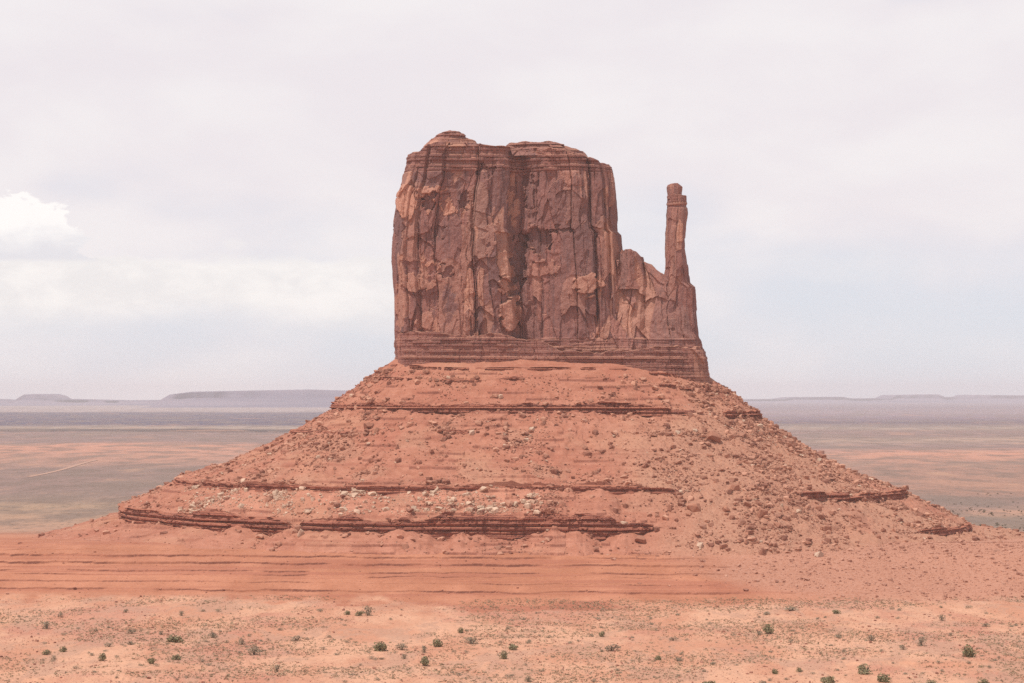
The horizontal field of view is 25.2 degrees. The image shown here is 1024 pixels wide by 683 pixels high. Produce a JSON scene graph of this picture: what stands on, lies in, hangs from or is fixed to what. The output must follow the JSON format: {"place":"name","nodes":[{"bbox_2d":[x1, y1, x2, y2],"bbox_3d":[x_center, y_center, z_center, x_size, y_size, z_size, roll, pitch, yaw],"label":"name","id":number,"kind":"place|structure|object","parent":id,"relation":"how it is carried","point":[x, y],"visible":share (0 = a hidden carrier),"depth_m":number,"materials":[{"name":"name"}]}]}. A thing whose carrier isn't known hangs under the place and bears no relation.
{"place":"outdoors","nodes":[
{"label":"outdoors","id":0,"kind":"place"},
{"bbox_2d":[27,460,95,476],"bbox_3d":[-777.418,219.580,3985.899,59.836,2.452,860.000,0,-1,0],"label":"dirt road","id":1,"kind":"structure","parent":0,"point":[63,468],"depth_m":3894.97,"materials":[{"name":"beige soil"}]},
{"bbox_2d":[0,403,1023,682],"bbox_3d":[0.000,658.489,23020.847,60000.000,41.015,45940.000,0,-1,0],"label":"ground","id":2,"kind":"structure","parent":0,"point":[962,453],"depth_m":1266.36,"materials":[{"name":"brown sand"}]},
{"bbox_2d":[42,621,49,628],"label":"sagebrush","id":3,"kind":"object","parent":2,"relation":"on","point":[46,624],"visible":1,"depth_m":1104.33,"materials":[{"name":"beige plant"}]},
{"bbox_2d":[41,649,51,654],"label":"juniper bush","id":4,"kind":"object","parent":2,"relation":"on","point":[47,652],"visible":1,"depth_m":997.77,"materials":[{"name":"green plant"}]},
{"bbox_2d":[0,394,159,405],"bbox_3d":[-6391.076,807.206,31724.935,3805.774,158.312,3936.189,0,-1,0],"label":"distant mesa","id":5,"kind":"structure","parent":2,"relation":"on","point":[43,400],"depth_m":30786.23,"materials":[{"name":"grey stone"}]},
{"bbox_2d":[97,653,106,660],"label":"juniper bush","id":6,"kind":"object","parent":2,"relation":"on","point":[103,657],"visible":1,"depth_m":974.58,"materials":[{"name":"green plant"}]},
{"bbox_2d":[126,628,135,633],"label":"sagebrush","id":7,"kind":"object","parent":2,"relation":"on","point":[131,631],"visible":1,"depth_m":1083.60,"materials":[{"name":"beige plant"}]},
{"bbox_2d":[147,657,154,663],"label":"juniper bush","id":8,"kind":"object","parent":2,"relation":"on","point":[150,661],"visible":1,"depth_m":960.10,"materials":[{"name":"green plant"}]},
{"bbox_2d":[166,634,183,641],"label":"juniper bush","id":9,"kind":"object","parent":2,"relation":"on","point":[172,638],"visible":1,"depth_m":1051.58,"materials":[{"name":"green plant"}]},
{"bbox_2d":[172,654,181,659],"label":"juniper bush","id":10,"kind":"object","parent":2,"relation":"on","point":[178,657],"visible":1,"depth_m":975.39,"materials":[{"name":"green plant"}]},
{"bbox_2d":[208,631,217,637],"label":"sagebrush","id":11,"kind":"object","parent":2,"relation":"on","point":[213,635],"visible":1,"depth_m":1068.97,"materials":[{"name":"beige plant"}]},
{"bbox_2d":[237,638,245,644],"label":"sagebrush","id":12,"kind":"object","parent":2,"relation":"on","point":[242,640],"visible":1,"depth_m":1039.91,"materials":[{"name":"beige plant"}]},
{"bbox_2d":[140,390,346,407],"bbox_3d":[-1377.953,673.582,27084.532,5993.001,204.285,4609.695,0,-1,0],"label":"distant mesa","id":13,"kind":"structure","parent":2,"relation":"on","point":[272,398],"depth_m":26000.07,"materials":[{"name":"grey stone"}]},
{"bbox_2d":[247,645,261,654],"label":"sagebrush","id":14,"kind":"object","parent":2,"relation":"on","point":[254,650],"visible":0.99,"depth_m":1000.64,"materials":[{"name":"beige plant"}]},
{"bbox_2d":[273,664,279,671],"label":"sagebrush","id":15,"kind":"object","parent":2,"relation":"on","point":[276,666],"visible":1,"depth_m":934.34,"materials":[{"name":"beige plant"}]},
{"bbox_2d":[290,635,300,640],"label":"sagebrush","id":16,"kind":"object","parent":2,"relation":"on","point":[296,638],"visible":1,"depth_m":1058.58,"materials":[{"name":"beige plant"}]},
{"bbox_2d":[355,610,363,615],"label":"juniper bush","id":17,"kind":"object","parent":2,"relation":"on","point":[358,614],"visible":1,"depth_m":1158.72,"materials":[{"name":"green plant"}]},
{"bbox_2d":[362,605,374,615],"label":"sagebrush","id":18,"kind":"object","parent":2,"relation":"on","point":[368,612],"visible":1,"depth_m":1160.45,"materials":[{"name":"beige plant"}]},
{"bbox_2d":[3,542,752,598],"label":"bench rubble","id":19,"kind":"object","parent":2,"relation":"on","point":[321,574],"visible":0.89,"depth_m":1300.52,"materials":[{"name":"brown stone"}]},
{"bbox_2d":[372,641,386,650],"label":"juniper bush","id":20,"kind":"object","parent":2,"relation":"on","point":[380,646],"visible":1,"depth_m":1016.17,"materials":[{"name":"green plant"}]},
{"bbox_2d":[394,643,407,649],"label":"sagebrush","id":21,"kind":"object","parent":2,"relation":"on","point":[401,647],"visible":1,"depth_m":1019.25,"materials":[{"name":"beige plant"}]},
{"bbox_2d":[420,656,430,665],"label":"juniper bush","id":22,"kind":"object","parent":2,"relation":"on","point":[425,661],"visible":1,"depth_m":960.65,"materials":[{"name":"green plant"}]},
{"bbox_2d":[433,638,442,646],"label":"juniper bush","id":23,"kind":"object","parent":2,"relation":"on","point":[437,643],"visible":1,"depth_m":1028.75,"materials":[{"name":"green plant"}]},
{"bbox_2d":[463,637,480,643],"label":"sagebrush","id":24,"kind":"object","parent":2,"relation":"on","point":[471,639],"visible":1,"depth_m":1037.47,"materials":[{"name":"beige plant"}]},
{"bbox_2d":[499,650,507,658],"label":"juniper bush","id":25,"kind":"object","parent":2,"relation":"on","point":[503,654],"visible":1,"depth_m":980.67,"materials":[{"name":"green plant"}]},
{"bbox_2d":[0,595,1023,682],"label":"dry grass","id":26,"kind":"structure","parent":2,"relation":"on","point":[491,635],"depth_m":1053.79,"materials":[{"name":"beige plant"}]},
{"bbox_2d":[0,597,1023,682],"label":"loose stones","id":27,"kind":"object","parent":2,"relation":"on","point":[343,609],"visible":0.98,"depth_m":1065.30,"materials":[{"name":"brown stone"}]},
{"bbox_2d":[508,643,517,649],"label":"juniper bush","id":28,"kind":"object","parent":2,"relation":"on","point":[512,646],"visible":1,"depth_m":1015.65,"materials":[{"name":"green plant"}]},
{"bbox_2d":[33,130,1023,555],"bbox_3d":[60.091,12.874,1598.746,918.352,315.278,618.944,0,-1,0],"label":"sandstone butte","id":29,"kind":"object","parent":2,"relation":"on","point":[515,260],"visible":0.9,"depth_m":1520.22,"materials":[{"name":"red stone"}]},
{"bbox_2d":[32,367,1023,555],"bbox_3d":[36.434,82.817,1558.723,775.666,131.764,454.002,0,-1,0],"label":"talus rubble","id":30,"kind":"object","parent":29,"relation":"on","point":[739,420],"visible":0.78,"depth_m":1462.69,"materials":[{"name":"red stone"}]},
{"bbox_2d":[297,528,303,536],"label":"boulder","id":31,"kind":"object","parent":30,"relation":"on","point":[300,532],"visible":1,"depth_m":1372.80,"materials":[{"name":"orange stone"}]},
{"bbox_2d":[364,423,373,427],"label":"boulder","id":32,"kind":"object","parent":30,"relation":"on","point":[369,425],"visible":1,"depth_m":1501.16,"materials":[{"name":"red stone"}]},
{"bbox_2d":[583,451,591,455],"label":"boulder","id":33,"kind":"object","parent":30,"relation":"on","point":[587,453],"visible":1,"depth_m":1450.14,"materials":[{"name":"red stone"}]},
{"bbox_2d":[635,535,645,543],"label":"boulder","id":34,"kind":"object","parent":30,"relation":"on","point":[640,539],"visible":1,"depth_m":1355.40,"materials":[{"name":"orange stone"}]},
{"bbox_2d":[687,503,699,511],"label":"boulder","id":35,"kind":"object","parent":30,"relation":"on","point":[693,507],"visible":1,"depth_m":1381.44,"materials":[{"name":"orange stone"}]},
{"bbox_2d":[697,542,702,547],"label":"boulder","id":36,"kind":"object","parent":30,"relation":"on","point":[699,544],"visible":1,"depth_m":1346.81,"materials":[{"name":"beige stone"}]},
{"bbox_2d":[706,431,720,442],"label":"boulder","id":37,"kind":"object","parent":30,"relation":"on","point":[714,436],"visible":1,"depth_m":1483.32,"materials":[{"name":"red stone"}]},
{"bbox_2d":[722,505,729,511],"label":"boulder","id":38,"kind":"object","parent":30,"relation":"on","point":[725,508],"visible":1,"depth_m":1383.59,"materials":[{"name":"orange stone"}]},
{"bbox_2d":[729,484,739,490],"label":"boulder","id":39,"kind":"object","parent":30,"relation":"on","point":[734,487],"visible":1,"depth_m":1408.68,"materials":[{"name":"red stone"}]},
{"bbox_2d":[743,502,750,506],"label":"boulder","id":40,"kind":"object","parent":30,"relation":"on","point":[747,504],"visible":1,"depth_m":1392.71,"materials":[{"name":"red stone"}]},
{"bbox_2d":[757,507,767,517],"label":"boulder","id":41,"kind":"object","parent":30,"relation":"on","point":[761,512],"visible":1,"depth_m":1386.15,"materials":[{"name":"orange stone"}]},
{"bbox_2d":[822,525,831,531],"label":"boulder","id":42,"kind":"object","parent":30,"relation":"on","point":[826,527],"visible":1,"depth_m":1388.39,"materials":[{"name":"orange stone"}]},
{"bbox_2d":[605,644,620,650],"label":"sagebrush","id":43,"kind":"object","parent":2,"relation":"on","point":[611,648],"visible":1,"depth_m":1009.55,"materials":[{"name":"beige plant"}]},
{"bbox_2d":[759,549,765,554],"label":"boulder","id":44,"kind":"object","parent":2,"relation":"on","point":[762,552],"visible":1,"depth_m":1339.53,"materials":[{"name":"brown stone"}]},
{"bbox_2d":[762,624,773,633],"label":"juniper bush","id":45,"kind":"object","parent":2,"relation":"on","point":[767,629],"visible":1,"depth_m":1079.56,"materials":[{"name":"green plant"}]},
{"bbox_2d":[772,668,778,673],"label":"juniper bush","id":46,"kind":"object","parent":2,"relation":"on","point":[774,671],"visible":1,"depth_m":930.79,"materials":[{"name":"green plant"}]},
{"bbox_2d":[783,606,798,610],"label":"sagebrush","id":47,"kind":"object","parent":2,"relation":"on","point":[791,608],"visible":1,"depth_m":1184.67,"materials":[{"name":"beige plant"}]},
{"bbox_2d":[611,540,1023,600],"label":"scree","id":48,"kind":"structure","parent":2,"relation":"on","point":[945,549],"depth_m":1311.16,"materials":[{"name":"orange gravel"}]},
{"bbox_2d":[814,551,823,556],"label":"boulder","id":49,"kind":"object","parent":2,"relation":"on","point":[819,554],"visible":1,"depth_m":1333.80,"materials":[{"name":"beige stone"}]},
{"bbox_2d":[820,675,835,682],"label":"juniper bush","id":50,"kind":"object","parent":2,"relation":"on","point":[828,679],"visible":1,"depth_m":896.28,"materials":[{"name":"green plant"}]},
{"bbox_2d":[857,663,872,674],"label":"juniper bush","id":51,"kind":"object","parent":2,"relation":"on","point":[864,670],"visible":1,"depth_m":932.11,"materials":[{"name":"green plant"}]},
{"bbox_2d":[867,635,875,640],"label":"sagebrush","id":52,"kind":"object","parent":2,"relation":"on","point":[872,636],"visible":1,"depth_m":1052.80,"materials":[{"name":"beige plant"}]},
{"bbox_2d":[743,394,1023,402],"bbox_3d":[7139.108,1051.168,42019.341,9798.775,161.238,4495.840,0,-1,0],"label":"distant mesa","id":53,"kind":"structure","parent":2,"relation":"on","point":[925,398],"depth_m":40941.96,"materials":[{"name":"grey stone"}]},
{"bbox_2d":[877,673,891,682],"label":"juniper bush","id":54,"kind":"object","parent":2,"relation":"on","point":[883,678],"visible":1,"depth_m":905.62,"materials":[{"name":"green plant"}]},
{"bbox_2d":[916,636,926,645],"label":"sagebrush","id":55,"kind":"object","parent":2,"relation":"on","point":[920,639],"visible":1,"depth_m":1032.32,"materials":[{"name":"beige plant"}]},
{"bbox_2d":[938,615,945,620],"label":"sagebrush","id":56,"kind":"object","parent":2,"relation":"on","point":[941,617],"visible":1,"depth_m":1142.58,"materials":[{"name":"beige plant"}]},
{"bbox_2d":[962,644,975,656],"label":"juniper bush","id":57,"kind":"object","parent":2,"relation":"on","point":[967,652],"visible":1,"depth_m":984.67,"materials":[{"name":"green plant"}]},
{"bbox_2d":[932,493,1023,530],"bbox_3d":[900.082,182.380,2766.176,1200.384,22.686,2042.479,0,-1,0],"label":"plain scrub","id":58,"kind":"object","parent":2,"relation":"on","point":[983,511],"visible":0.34,"depth_m":2436.06,"materials":[{"name":"green plant"}]},
{"bbox_2d":[978,679,989,682],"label":"juniper bush","id":59,"kind":"object","parent":2,"relation":"on","point":[984,680],"visible":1,"depth_m":886.40,"materials":[{"name":"green plant"}]},
{"bbox_2d":[0,0,1023,399],"label":"sky","id":60,"kind":"structure","parent":0,"point":[196,195],"materials":[{"name":"white"}]}
]}

